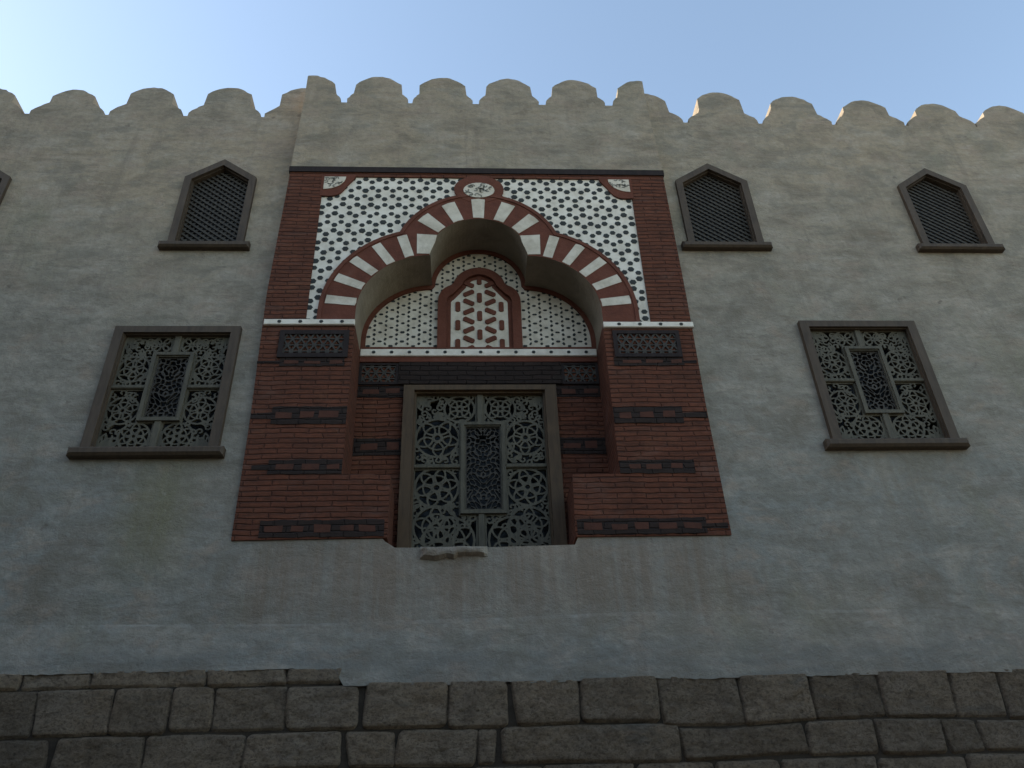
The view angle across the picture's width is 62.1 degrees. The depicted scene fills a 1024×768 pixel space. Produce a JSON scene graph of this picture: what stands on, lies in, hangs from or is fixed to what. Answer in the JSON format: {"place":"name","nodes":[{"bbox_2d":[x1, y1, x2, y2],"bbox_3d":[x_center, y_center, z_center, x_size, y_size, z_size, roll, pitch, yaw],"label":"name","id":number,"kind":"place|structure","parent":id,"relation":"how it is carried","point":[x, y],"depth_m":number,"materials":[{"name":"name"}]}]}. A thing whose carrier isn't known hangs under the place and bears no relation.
{"place":"outdoors","nodes":[
{"label":"outdoors","id":0,"kind":"place"},
{"bbox_2d":[0,75,1023,767],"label":"building","id":1,"kind":"structure","parent":0,"point":[436,423],"depth_m":8.24,"materials":[{"name":"paint"}]},
{"bbox_2d":[0,171,11,204],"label":"window","id":2,"kind":"structure","parent":1,"relation":"in","point":[5,180],"depth_m":9.69,"materials":[{"name":"brown paint"}]},
{"bbox_2d":[66,326,241,459],"bbox_3d":[-3.367,0.108,8.281,1.392,1.519,0.408,0,-33,-3],"label":"window","id":3,"kind":"structure","parent":1,"relation":"in","point":[163,392],"depth_m":8.22,"materials":[{"name":"brown paint"}]},
{"bbox_2d":[157,159,256,250],"bbox_3d":[-3.386,-1.989,9.783,0.972,1.443,0.430,0,-33,-3],"label":"window","id":4,"kind":"structure","parent":1,"relation":"in","point":[214,205],"depth_m":9.68,"materials":[{"name":"brown paint"}]},
{"bbox_2d":[437,268,522,348],"bbox_3d":[-0.364,-0.827,9.492,0.926,1.174,0.080,0,-33,-3],"label":"blind window","id":5,"kind":"structure","parent":1,"relation":"in","point":[478,309],"depth_m":9.46,"materials":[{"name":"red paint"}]},
{"bbox_2d":[397,384,566,547],"bbox_3d":[-0.308,0.947,8.491,1.590,2.025,0.340,0,-33,-3],"label":"window","id":6,"kind":"structure","parent":1,"relation":"in","point":[480,465],"depth_m":8.49,"materials":[{"name":"brown wood"}]},
{"bbox_2d":[675,163,772,250],"bbox_3d":[2.402,-2.032,10.117,1.027,1.428,0.430,0,-33,-3],"label":"window","id":7,"kind":"structure","parent":1,"relation":"in","point":[718,212],"depth_m":10.02,"materials":[{"name":"brown paint"}]},
{"bbox_2d":[797,320,969,450],"bbox_3d":[3.669,0.041,8.698,1.400,1.564,0.409,0,-33,-3],"label":"window","id":8,"kind":"structure","parent":1,"relation":"in","point":[877,386],"depth_m":8.63,"materials":[{"name":"brown paint"}]},
{"bbox_2d":[897,168,1004,252],"bbox_3d":[5.120,-2.018,10.250,1.005,1.393,0.429,0,-33,-3],"label":"window","id":9,"kind":"structure","parent":1,"relation":"in","point":[944,216],"depth_m":10.15,"materials":[{"name":"brown paint"}]},
{"bbox_2d":[0,0,1023,125],"label":"sky","id":10,"kind":"structure","parent":0,"point":[966,57],"materials":[{"name":"blue"}]}
]}

